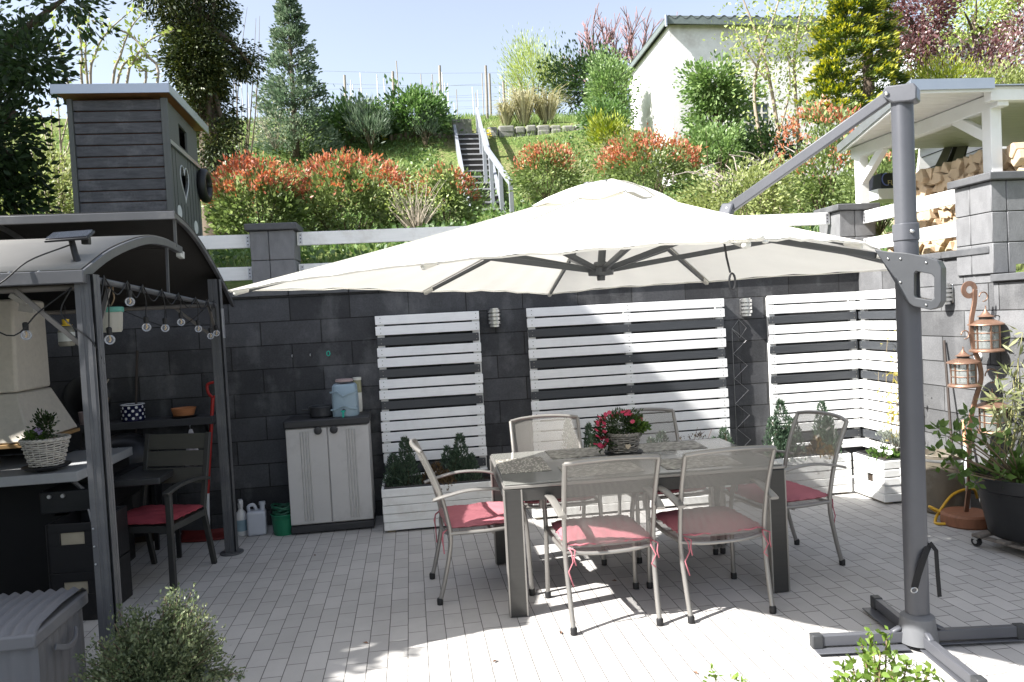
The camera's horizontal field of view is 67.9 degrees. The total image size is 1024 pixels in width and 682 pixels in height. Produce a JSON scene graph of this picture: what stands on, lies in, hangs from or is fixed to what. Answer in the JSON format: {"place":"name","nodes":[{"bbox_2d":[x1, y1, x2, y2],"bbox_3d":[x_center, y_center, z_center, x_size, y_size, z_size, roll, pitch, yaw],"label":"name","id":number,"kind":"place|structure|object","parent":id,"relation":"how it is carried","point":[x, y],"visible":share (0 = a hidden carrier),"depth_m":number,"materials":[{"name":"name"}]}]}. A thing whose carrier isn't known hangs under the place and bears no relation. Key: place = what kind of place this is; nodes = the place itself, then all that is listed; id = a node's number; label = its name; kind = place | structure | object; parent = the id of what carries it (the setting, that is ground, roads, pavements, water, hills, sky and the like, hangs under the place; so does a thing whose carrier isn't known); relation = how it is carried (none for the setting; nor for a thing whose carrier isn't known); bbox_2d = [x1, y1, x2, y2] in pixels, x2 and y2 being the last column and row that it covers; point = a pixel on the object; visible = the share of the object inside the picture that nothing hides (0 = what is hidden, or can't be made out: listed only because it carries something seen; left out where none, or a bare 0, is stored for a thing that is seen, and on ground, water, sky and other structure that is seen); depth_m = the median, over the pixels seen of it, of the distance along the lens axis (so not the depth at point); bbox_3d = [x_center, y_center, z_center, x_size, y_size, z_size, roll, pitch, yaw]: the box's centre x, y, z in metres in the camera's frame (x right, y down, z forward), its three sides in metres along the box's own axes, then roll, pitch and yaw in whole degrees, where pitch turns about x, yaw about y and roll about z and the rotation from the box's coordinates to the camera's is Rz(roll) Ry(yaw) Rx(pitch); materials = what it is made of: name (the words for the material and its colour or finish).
{"place":"outdoors","nodes":[
{"label":"outdoors","id":0,"kind":"place"},
{"bbox_2d":[0,0,1023,120],"label":"sky","id":1,"kind":"structure","parent":0,"point":[367,38],"materials":[{"name":"blue"}]},
{"bbox_2d":[4,110,1023,289],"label":"hillside ground","id":2,"kind":"structure","parent":0,"point":[502,150],"depth_m":18.33,"materials":[{"name":"green plant"}]},
{"bbox_2d":[0,131,73,214],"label":"garden shrub","id":3,"kind":"object","parent":2,"relation":"on","point":[66,206],"visible":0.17,"depth_m":8.88,"materials":[{"name":"green plant"}]},
{"bbox_2d":[0,0,124,214],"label":"shade tree","id":4,"kind":"object","parent":2,"relation":"on","point":[16,70],"visible":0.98,"depth_m":7.37,"materials":[{"name":"green plant"}]},
{"bbox_2d":[50,3,180,83],"bbox_3d":[-4.813,-2.620,9.379,1.513,3.165,0.260,-3,2,-8],"label":"arching shrub","id":5,"kind":"object","parent":2,"relation":"on","point":[136,61],"visible":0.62,"depth_m":9.35,"materials":[{"name":"green plant"}]},
{"bbox_2d":[50,83,212,235],"bbox_3d":[-3.741,-1.342,7.752,1.056,2.108,1.412,-3,2,-8],"label":"playhouse","id":6,"kind":"object","parent":2,"relation":"on","point":[133,146],"visible":0.73,"depth_m":7.17,"materials":[{"name":"wood"}]},
{"bbox_2d":[124,0,267,235],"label":"ivy clad tree","id":7,"kind":"object","parent":2,"relation":"on","point":[200,65],"visible":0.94,"depth_m":11.19,"materials":[{"name":"green plant"}]},
{"bbox_2d":[201,150,322,255],"bbox_3d":[-3.397,-1.808,10.243,1.701,1.486,1.563,-3,2,-8],"label":"photinia bush","id":8,"kind":"object","parent":2,"relation":"on","point":[228,194],"visible":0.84,"depth_m":9.90,"materials":[{"name":"red plant"}]},
{"bbox_2d":[244,0,347,158],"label":"conifer","id":9,"kind":"object","parent":2,"relation":"on","point":[280,94],"visible":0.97,"depth_m":17.64,"materials":[{"name":"green plant"}]},
{"bbox_2d":[261,146,425,231],"bbox_3d":[-2.375,-1.939,10.757,2.343,1.588,1.769,-3,2,-8],"label":"photinia bush","id":10,"kind":"object","parent":2,"relation":"on","point":[341,176],"visible":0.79,"depth_m":10.43,"materials":[{"name":"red plant"}]},
{"bbox_2d":[312,84,393,144],"bbox_3d":[-3.989,-5.487,18.871,2.187,1.524,1.996,-3,2,-8],"label":"laurel","id":11,"kind":"object","parent":2,"relation":"on","point":[336,119],"visible":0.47,"depth_m":18.48,"materials":[{"name":"green plant"}]},
{"bbox_2d":[336,90,398,150],"bbox_3d":[-3.415,-5.268,18.141,1.492,1.430,1.432,-3,2,-8],"label":"young pine","id":12,"kind":"object","parent":2,"relation":"on","point":[379,124],"visible":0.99,"depth_m":18.04,"materials":[{"name":"green plant"}]},
{"bbox_2d":[377,167,453,227],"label":"bare shrub","id":13,"kind":"object","parent":2,"relation":"on","point":[415,220],"visible":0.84,"depth_m":10.14,"materials":[{"name":"beige plant"}]},
{"bbox_2d":[376,73,463,139],"bbox_3d":[-2.361,-5.747,19.147,2.296,1.664,2.310,-3,2,-8],"label":"laurel","id":14,"kind":"object","parent":2,"relation":"on","point":[413,97],"visible":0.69,"depth_m":18.76,"materials":[{"name":"green plant"}]},
{"bbox_2d":[391,160,490,225],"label":"photinia bush","id":15,"kind":"object","parent":2,"relation":"on","point":[462,207],"visible":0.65,"depth_m":11.35,"materials":[{"name":"green plant"}]},
{"bbox_2d":[453,125,505,213],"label":"garden stairs","id":16,"kind":"structure","parent":2,"relation":"on","point":[469,155],"depth_m":17.84,"materials":[{"name":"grey concrete"}]},
{"bbox_2d":[475,107,513,214],"bbox_3d":[-0.543,-4.064,17.084,0.344,3.715,5.080,-3,2,-8],"label":"stair handrail","id":17,"kind":"object","parent":16,"relation":"on","point":[485,149],"visible":0.7,"depth_m":15.85,"materials":[{"name":"white metal"}]},
{"bbox_2d":[492,21,570,113],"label":"willow shrub","id":18,"kind":"object","parent":2,"relation":"on","point":[517,68],"visible":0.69,"depth_m":25.29,"materials":[{"name":"green plant"}]},
{"bbox_2d":[502,136,589,206],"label":"photinia bush","id":19,"kind":"object","parent":2,"relation":"on","point":[551,156],"visible":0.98,"depth_m":13.45,"materials":[{"name":"green plant"}]},
{"bbox_2d":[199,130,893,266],"bbox_3d":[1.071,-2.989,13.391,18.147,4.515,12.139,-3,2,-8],"label":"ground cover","id":20,"kind":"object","parent":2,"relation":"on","point":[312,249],"visible":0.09,"depth_m":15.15,"materials":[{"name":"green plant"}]},
{"bbox_2d":[735,110,810,187],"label":"dark shrub","id":21,"kind":"object","parent":20,"relation":"on","point":[768,145],"visible":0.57,"depth_m":13.93,"materials":[{"name":"green plant"}]},
{"bbox_2d":[486,124,630,137],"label":"edging wall","id":22,"kind":"structure","parent":2,"relation":"on","point":[508,131],"depth_m":19.68,"materials":[{"name":"stone"}]},
{"bbox_2d":[529,31,636,113],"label":"bramble thicket","id":23,"kind":"object","parent":2,"relation":"on","point":[576,80],"visible":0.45,"depth_m":24.42,"materials":[{"name":"green plant"}]},
{"bbox_2d":[572,93,641,139],"bbox_3d":[2.125,-5.105,17.330,1.577,1.026,1.276,-3,2,-8],"label":"ivy mound","id":24,"kind":"object","parent":2,"relation":"on","point":[608,105],"visible":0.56,"depth_m":17.11,"materials":[{"name":"green plant"}]},
{"bbox_2d":[583,107,632,149],"bbox_3d":[2.000,-4.396,15.951,1.048,0.996,0.930,-3,2,-8],"label":"golden conifer","id":25,"kind":"object","parent":2,"relation":"on","point":[603,124],"visible":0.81,"depth_m":15.78,"materials":[{"name":"yellow plant"}]},
{"bbox_2d":[579,44,642,130],"bbox_3d":[2.364,-5.936,17.944,1.418,2.124,1.560,-3,2,-8],"label":"ivy mound","id":26,"kind":"object","parent":2,"relation":"on","point":[608,81],"visible":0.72,"depth_m":17.74,"materials":[{"name":"green plant"}]},
{"bbox_2d":[563,4,677,110],"bbox_3d":[3.824,-9.805,27.607,5.009,4.012,3.226,-3,2,7],"label":"bare tree","id":27,"kind":"object","parent":2,"relation":"on","point":[612,35],"visible":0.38,"depth_m":27.13,"materials":[{"name":"pink plant"}]},
{"bbox_2d":[588,123,708,199],"bbox_3d":[2.248,-2.888,12.935,2.190,1.625,2.037,-3,2,-8],"label":"photinia bush","id":28,"kind":"object","parent":2,"relation":"on","point":[623,154],"visible":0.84,"depth_m":12.55,"materials":[{"name":"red plant"}]},
{"bbox_2d":[668,111,760,209],"bbox_3d":[3.776,-3.353,14.387,1.731,2.044,1.503,-3,2,-8],"label":"ivy bush","id":29,"kind":"object","parent":2,"relation":"on","point":[724,145],"visible":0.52,"depth_m":14.13,"materials":[{"name":"green plant"}]},
{"bbox_2d":[671,50,768,205],"bbox_3d":[4.295,-3.991,15.380,2.018,3.549,1.380,-3,2,-8],"label":"ivy bush","id":30,"kind":"object","parent":2,"relation":"on","point":[703,92],"visible":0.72,"depth_m":15.10,"materials":[{"name":"green plant"}]},
{"bbox_2d":[671,150,804,226],"bbox_3d":[2.779,-1.807,9.592,1.758,1.122,1.322,-3,2,-8],"label":"shrub","id":31,"kind":"object","parent":2,"relation":"on","point":[775,200],"visible":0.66,"depth_m":9.44,"materials":[{"name":"green plant"}]},
{"bbox_2d":[626,15,877,186],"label":"rendered shed","id":32,"kind":"structure","parent":2,"relation":"on","point":[671,43],"depth_m":16.76,"materials":[{"name":"paint"}]},
{"bbox_2d":[702,0,827,213],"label":"young birch","id":33,"kind":"object","parent":2,"relation":"on","point":[793,62],"visible":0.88,"depth_m":13.82,"materials":[{"name":"green plant"}]},
{"bbox_2d":[764,93,885,234],"bbox_3d":[4.324,-2.168,10.398,1.807,2.418,1.645,-3,2,-8],"label":"photinia bush","id":34,"kind":"object","parent":2,"relation":"on","point":[812,187],"visible":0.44,"depth_m":10.23,"materials":[{"name":"green plant"}]},
{"bbox_2d":[791,0,915,235],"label":"golden cypress","id":35,"kind":"object","parent":2,"relation":"on","point":[837,28],"visible":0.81,"depth_m":11.93,"materials":[{"name":"yellow plant"}]},
{"bbox_2d":[829,149,916,234],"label":"garden shrub","id":36,"kind":"object","parent":2,"relation":"on","point":[880,226],"visible":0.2,"depth_m":8.97,"materials":[{"name":"green plant"}]},
{"bbox_2d":[869,173,893,203],"bbox_3d":[3.792,-1.543,7.680,0.424,0.266,0.320,-3,2,-8],"label":"printed box","id":37,"kind":"object","parent":2,"relation":"on","point":[880,188],"visible":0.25,"depth_m":7.53,"materials":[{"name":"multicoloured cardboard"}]},
{"bbox_2d":[858,246,1001,508],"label":"retaining wall","id":38,"kind":"structure","parent":2,"relation":"on","point":[948,323],"depth_m":6.00,"materials":[{"name":"concrete"}]},
{"bbox_2d":[857,289,899,448],"bbox_3d":[3.327,0.271,6.705,0.064,1.449,0.807,-3,2,-8],"label":"slatted screen","id":39,"kind":"object","parent":38,"relation":"attached to","point":[865,335],"visible":0.49,"depth_m":6.85,"materials":[{"name":"paint"}]},
{"bbox_2d":[947,171,1023,275],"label":"block pillar","id":40,"kind":"structure","parent":38,"relation":"on","point":[989,209],"depth_m":5.49,"materials":[{"name":"concrete"}]},
{"bbox_2d":[837,78,1023,202],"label":"wood shelter","id":41,"kind":"object","parent":40,"relation":"on","point":[987,114],"visible":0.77,"depth_m":6.04,"materials":[{"name":"white paint"}]},
{"bbox_2d":[874,0,1023,83],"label":"purple plum","id":42,"kind":"object","parent":2,"relation":"on","point":[924,37],"visible":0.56,"depth_m":15.33,"materials":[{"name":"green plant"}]},
{"bbox_2d":[900,32,1004,82],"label":"cypress bush","id":43,"kind":"object","parent":2,"relation":"on","point":[946,73],"visible":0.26,"depth_m":12.72,"materials":[{"name":"green plant"}]},
{"bbox_2d":[901,0,1023,76],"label":"leafy tree","id":44,"kind":"object","parent":2,"relation":"on","point":[974,27],"visible":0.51,"depth_m":18.38,"materials":[{"name":"green plant"}]},
{"bbox_2d":[955,51,1023,83],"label":"garden shrub","id":45,"kind":"object","parent":2,"relation":"on","point":[1017,78],"visible":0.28,"depth_m":12.86,"materials":[{"name":"green plant"}]},
{"bbox_2d":[990,272,1023,463],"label":"retaining wall","id":46,"kind":"structure","parent":2,"relation":"on","point":[1008,298],"depth_m":5.38,"materials":[{"name":"concrete"}]},
{"bbox_2d":[486,78,557,125],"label":"pampas grass","id":47,"kind":"object","parent":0,"point":[522,100],"depth_m":20.47,"materials":[{"name":"beige plant"}]},
{"bbox_2d":[517,81,576,123],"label":"pampas grass","id":48,"kind":"object","parent":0,"point":[546,110],"depth_m":20.61,"materials":[{"name":"beige plant"}]},
{"bbox_2d":[83,475,1023,681],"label":"patio paving","id":49,"kind":"structure","parent":0,"point":[291,608],"depth_m":4.37,"materials":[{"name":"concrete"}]},
{"bbox_2d":[0,587,87,681],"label":"storage box","id":50,"kind":"object","parent":49,"relation":"on","point":[41,636],"visible":1,"depth_m":3.17,"materials":[{"name":"grey plastic"}]},
{"bbox_2d":[0,293,135,594],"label":"masonry barbecue","id":51,"kind":"object","parent":49,"relation":"on","point":[24,381],"visible":0.64,"depth_m":5.03,"materials":[{"name":"stone"}]},
{"bbox_2d":[16,408,71,471],"bbox_3d":[-2.938,0.617,4.787,0.288,0.399,0.287,-3,2,-14],"label":"herb basket","id":52,"kind":"object","parent":51,"relation":"on","point":[43,449],"visible":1,"depth_m":4.72,"materials":[{"name":"white wicker"}]},
{"bbox_2d":[49,551,132,620],"bbox_3d":[-2.594,1.511,4.705,0.300,0.298,0.408,-3,2,-4],"label":"drinks crate","id":53,"kind":"object","parent":49,"relation":"on","point":[78,580],"visible":0.39,"depth_m":4.51,"materials":[{"name":"black plastic"}]},
{"bbox_2d":[45,505,129,574],"bbox_3d":[-2.609,1.217,4.695,0.300,0.298,0.408,-3,2,-4],"label":"drinks crate","id":54,"kind":"object","parent":53,"relation":"on","point":[69,544],"visible":0.55,"depth_m":4.50,"materials":[{"name":"black plastic"}]},
{"bbox_2d":[40,462,183,557],"bbox_3d":[-2.728,1.283,5.314,0.660,0.720,1.405,-3,2,-8],"label":"gas grill","id":55,"kind":"object","parent":49,"relation":"on","point":[130,480],"visible":0.48,"depth_m":5.16,"materials":[{"name":"metal"}]},
{"bbox_2d":[0,210,243,669],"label":"grill gazebo","id":56,"kind":"object","parent":49,"relation":"on","point":[154,253],"visible":1,"depth_m":4.48,"materials":[{"name":"metal"}]},
{"bbox_2d":[0,230,94,283],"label":"solar panel","id":57,"kind":"object","parent":56,"relation":"attached to","point":[72,237],"visible":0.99,"depth_m":3.44,"materials":[{"name":"black plastic"}]},
{"bbox_2d":[0,275,219,363],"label":"string lights","id":58,"kind":"object","parent":56,"relation":"hanging from","point":[25,327],"visible":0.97,"depth_m":3.89,"materials":[{"name":"black plastic"}]},
{"bbox_2d":[111,433,161,537],"bbox_3d":[-3.038,1.184,6.001,0.500,0.905,0.517,-3,2,-8],"label":"smoker","id":59,"kind":"object","parent":49,"relation":"on","point":[134,441],"visible":0.03,"depth_m":5.88,"materials":[{"name":"black metal"}]},
{"bbox_2d":[68,582,245,681],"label":"bush","id":60,"kind":"object","parent":49,"relation":"on","point":[163,647],"visible":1,"depth_m":2.96,"materials":[{"name":"plant"}]},
{"bbox_2d":[127,432,216,590],"bbox_3d":[-2.444,1.155,5.260,0.570,0.955,0.606,-3,2,8],"label":"slatted armchair","id":61,"kind":"object","parent":49,"relation":"on","point":[169,517],"visible":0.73,"depth_m":5.43,"materials":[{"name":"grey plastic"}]},
{"bbox_2d":[181,381,223,541],"bbox_3d":[-2.507,0.967,6.172,0.442,1.261,0.252,-3,2,-8],"label":"snow shovel","id":62,"kind":"object","parent":49,"relation":"on","point":[195,535],"visible":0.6,"depth_m":6.20,"materials":[{"name":"red plastic"}]},
{"bbox_2d":[283,411,375,533],"bbox_3d":[-1.493,1.077,6.306,0.676,0.913,0.388,-3,2,-8],"label":"plastic cabinet","id":63,"kind":"object","parent":49,"relation":"on","point":[330,472],"visible":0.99,"depth_m":6.14,"materials":[{"name":"grey plastic"}]},
{"bbox_2d":[330,378,358,416],"bbox_3d":[-1.377,0.464,6.258,0.220,0.300,0.255,-3,2,-4],"label":"water dispenser","id":64,"kind":"object","parent":63,"relation":"on","point":[345,400],"visible":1,"depth_m":6.19,"materials":[{"name":"blue plastic"}]},
{"bbox_2d":[0,271,864,534],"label":"retaining wall","id":65,"kind":"structure","parent":49,"relation":"on","point":[273,384],"depth_m":6.52,"materials":[{"name":"concrete"}]},
{"bbox_2d":[75,413,215,432],"bbox_3d":[-2.981,0.737,6.217,1.100,0.193,0.238,-3,2,-8],"label":"wall shelf","id":66,"kind":"object","parent":65,"relation":"attached to","point":[170,421],"depth_m":6.13,"materials":[{"name":"grey wood"}]},
{"bbox_2d":[62,377,110,420],"bbox_3d":[-3.493,0.477,6.229,0.380,0.378,0.052,-3,2,-8],"label":"wok","id":67,"kind":"object","parent":66,"relation":"on","point":[72,399],"visible":0.38,"depth_m":6.21,"materials":[{"name":"black metal"}]},
{"bbox_2d":[244,222,303,289],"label":"block pillar","id":68,"kind":"structure","parent":65,"relation":"on","point":[275,249],"depth_m":6.43,"materials":[{"name":"concrete"}]},
{"bbox_2d":[198,235,249,249],"bbox_3d":[-3.770,-0.782,6.329,3.101,0.140,0.046,-3,2,-8],"label":"fence rail","id":69,"kind":"object","parent":68,"relation":"attached to","point":[226,242],"visible":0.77,"depth_m":6.50,"materials":[{"name":"white paint"}]},
{"bbox_2d":[375,311,486,478],"bbox_3d":[-0.694,0.485,6.604,0.899,1.448,0.064,-3,2,-8],"label":"slatted screen","id":70,"kind":"object","parent":65,"relation":"attached to","point":[386,394],"visible":0.87,"depth_m":6.57,"materials":[{"name":"paint"}]},
{"bbox_2d":[526,298,729,450],"bbox_3d":[1.062,0.385,6.839,1.824,1.449,0.064,-3,2,-8],"label":"slatted screen","id":71,"kind":"object","parent":65,"relation":"attached to","point":[629,368],"visible":0.78,"depth_m":6.81,"materials":[{"name":"paint"}]},
{"bbox_2d":[766,291,862,447],"bbox_3d":[2.812,0.286,7.072,0.891,1.450,0.064,-3,2,-8],"label":"slatted screen","id":72,"kind":"object","parent":65,"relation":"attached to","point":[852,384],"visible":0.86,"depth_m":7.04,"materials":[{"name":"paint"}]},
{"bbox_2d":[814,203,879,240],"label":"block pillar","id":73,"kind":"structure","parent":65,"relation":"on","point":[846,220],"depth_m":7.11,"materials":[{"name":"concrete"}]},
{"bbox_2d":[297,212,829,245],"bbox_3d":[0.580,-1.024,6.911,4.930,0.120,0.046,-3,2,-8],"label":"fence rail","id":74,"kind":"object","parent":73,"relation":"attached to","point":[391,235],"visible":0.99,"depth_m":6.69,"materials":[{"name":"white paint"}]},
{"bbox_2d":[863,190,954,223],"bbox_3d":[3.379,-1.140,6.479,0.046,0.115,1.290,-3,2,-8],"label":"fence rail","id":75,"kind":"object","parent":73,"relation":"attached to","point":[937,200],"visible":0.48,"depth_m":6.29,"materials":[{"name":"white paint"}]},
{"bbox_2d":[864,222,955,248],"bbox_3d":[3.392,-0.885,6.487,0.046,0.115,1.290,-3,2,-8],"label":"fence rail","id":76,"kind":"object","parent":73,"relation":"attached to","point":[939,232],"visible":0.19,"depth_m":6.25,"materials":[{"name":"white paint"}]},
{"bbox_2d":[381,469,491,531],"bbox_3d":[-0.598,1.317,6.310,0.928,0.363,0.443,-3,2,-8],"label":"plank planter","id":77,"kind":"object","parent":49,"relation":"on","point":[410,506],"visible":0.59,"depth_m":6.08,"materials":[{"name":"white paint"}]},
{"bbox_2d":[379,436,422,486],"bbox_3d":[-0.915,0.992,6.243,0.370,0.440,0.351,-3,2,-8],"label":"dwarf conifer","id":78,"kind":"object","parent":77,"relation":"on","point":[400,472],"visible":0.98,"depth_m":6.21,"materials":[{"name":"green plant"}]},
{"bbox_2d":[440,432,483,481],"bbox_3d":[-0.433,0.967,6.273,0.383,0.436,0.327,-3,2,-8],"label":"dwarf conifer","id":79,"kind":"object","parent":77,"relation":"on","point":[455,455],"visible":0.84,"depth_m":6.25,"materials":[{"name":"green plant"}]},
{"bbox_2d":[409,438,534,605],"bbox_3d":[-0.272,1.064,4.731,0.678,0.935,0.604,-3,2,-12],"label":"garden armchair","id":80,"kind":"object","parent":49,"relation":"on","point":[479,515],"visible":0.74,"depth_m":4.54,"materials":[{"name":"beige metal"}]},
{"bbox_2d":[509,414,606,571],"bbox_3d":[0.287,1.016,5.297,0.604,0.935,0.678,-3,2,-6],"label":"garden armchair","id":81,"kind":"object","parent":49,"relation":"on","point":[534,504],"visible":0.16,"depth_m":5.54,"materials":[{"name":"beige metal"}]},
{"bbox_2d":[539,454,664,635],"bbox_3d":[0.497,1.041,4.195,0.604,0.935,0.678,-3,2,-8],"label":"garden armchair","id":82,"kind":"object","parent":49,"relation":"on","point":[590,531],"visible":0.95,"depth_m":4.01,"materials":[{"name":"beige metal"}]},
{"bbox_2d":[228,83,1023,681],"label":"cantilever parasol","id":83,"kind":"object","parent":49,"relation":"on","point":[606,233],"visible":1,"depth_m":3.61,"materials":[{"name":"beige fabric"}]},
{"bbox_2d":[490,438,789,617],"bbox_3d":[0.724,1.105,4.769,1.625,0.741,0.986,-3,2,-6],"label":"dining table","id":84,"kind":"object","parent":49,"relation":"on","point":[515,492],"visible":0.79,"depth_m":4.34,"materials":[{"name":"beige metal"}]},
{"bbox_2d":[495,457,551,473],"bbox_3d":[0.062,0.768,4.710,0.300,0.003,0.450,-3,2,-6],"label":"placemat","id":85,"kind":"object","parent":84,"relation":"on","point":[522,465],"visible":1,"depth_m":4.69,"materials":[{"name":"grey fabric"}]},
{"bbox_2d":[588,407,651,455],"bbox_3d":[0.670,0.578,4.846,0.380,0.311,0.302,-4,2,-20],"label":"flower basket","id":86,"kind":"object","parent":84,"relation":"on","point":[625,441],"visible":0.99,"depth_m":4.79,"materials":[{"name":"grey wicker"}]},
{"bbox_2d":[607,408,718,563],"bbox_3d":[1.029,0.975,5.371,0.604,0.935,0.678,-3,2,-10],"label":"garden armchair","id":87,"kind":"object","parent":49,"relation":"on","point":[675,491],"visible":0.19,"depth_m":5.61,"materials":[{"name":"beige metal"}]},
{"bbox_2d":[642,445,778,623],"bbox_3d":[1.117,1.006,4.271,0.604,0.935,0.678,-3,2,-9],"label":"garden armchair","id":88,"kind":"object","parent":49,"relation":"on","point":[683,521],"visible":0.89,"depth_m":4.08,"materials":[{"name":"beige metal"}]},
{"bbox_2d":[720,410,848,565],"bbox_3d":[1.775,0.950,4.934,0.678,0.935,0.604,-3,2,-15],"label":"garden armchair","id":89,"kind":"object","parent":49,"relation":"on","point":[796,491],"visible":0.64,"depth_m":4.88,"materials":[{"name":"beige metal"}]},
{"bbox_2d":[761,445,851,493],"bbox_3d":[2.509,1.142,6.676,0.749,0.363,0.442,-3,2,-8],"label":"plank planter","id":90,"kind":"object","parent":49,"relation":"on","point":[842,484],"visible":0.3,"depth_m":6.49,"materials":[{"name":"white paint"}]},
{"bbox_2d":[762,398,805,461],"bbox_3d":[2.299,0.762,6.582,0.458,0.537,0.407,-3,2,-8],"label":"dwarf conifer","id":91,"kind":"object","parent":90,"relation":"on","point":[779,440],"visible":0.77,"depth_m":6.51,"materials":[{"name":"green plant"}]},
{"bbox_2d":[853,448,900,503],"bbox_3d":[3.182,1.118,6.344,0.457,0.363,0.439,-3,2,-8],"label":"plank planter","id":92,"kind":"object","parent":49,"relation":"on","point":[879,479],"visible":0.59,"depth_m":6.20,"materials":[{"name":"white paint"}]},
{"bbox_2d":[829,624,943,681],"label":"euonymus shrub","id":93,"kind":"object","parent":49,"relation":"on","point":[879,674],"visible":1,"depth_m":2.60,"materials":[{"name":"green plant"}]},
{"bbox_2d":[925,449,965,514],"bbox_3d":[3.303,1.081,5.843,0.340,0.455,0.340,-3,2,-8],"label":"metal tub","id":94,"kind":"object","parent":49,"relation":"on","point":[941,488],"visible":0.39,"depth_m":5.72,"materials":[{"name":"metal"}]},
{"bbox_2d":[940,281,997,529],"bbox_3d":[3.265,0.447,5.449,0.396,1.751,0.329,-2,2,30],"label":"lantern stand","id":95,"kind":"object","parent":49,"relation":"on","point":[965,517],"visible":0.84,"depth_m":5.45,"materials":[{"name":"brown metal"}]},
{"bbox_2d":[946,347,980,387],"bbox_3d":[3.252,0.185,5.481,0.217,0.290,0.217,-2,2,25],"label":"copper lantern","id":96,"kind":"object","parent":95,"relation":"hanging from","point":[963,358],"visible":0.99,"depth_m":5.45,"materials":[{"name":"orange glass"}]},
{"bbox_2d":[967,306,1004,352],"bbox_3d":[3.397,-0.089,5.453,0.233,0.331,0.233,-2,2,37],"label":"copper lantern","id":97,"kind":"object","parent":95,"relation":"hanging from","point":[985,316],"visible":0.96,"depth_m":5.41,"materials":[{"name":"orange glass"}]},
{"bbox_2d":[971,530,1023,550],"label":"plant dolly","id":98,"kind":"object","parent":49,"relation":"on","point":[977,538],"visible":0.65,"depth_m":4.93,"materials":[{"name":"grey wood"}]},
{"bbox_2d":[970,464,1023,542],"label":"flower pot","id":99,"kind":"object","parent":98,"relation":"on","point":[1002,503],"visible":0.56,"depth_m":4.75,"materials":[{"name":"plastic"}]},
{"bbox_2d":[924,403,1023,490],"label":"hydrangea","id":100,"kind":"object","parent":99,"relation":"on","point":[1013,472],"visible":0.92,"depth_m":4.76,"materials":[{"name":"green plant"}]},
{"bbox_2d":[977,323,1023,529],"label":"bamboo plant","id":101,"kind":"object","parent":49,"relation":"on","point":[1016,407],"visible":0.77,"depth_m":5.18,"materials":[{"name":"green plant"}]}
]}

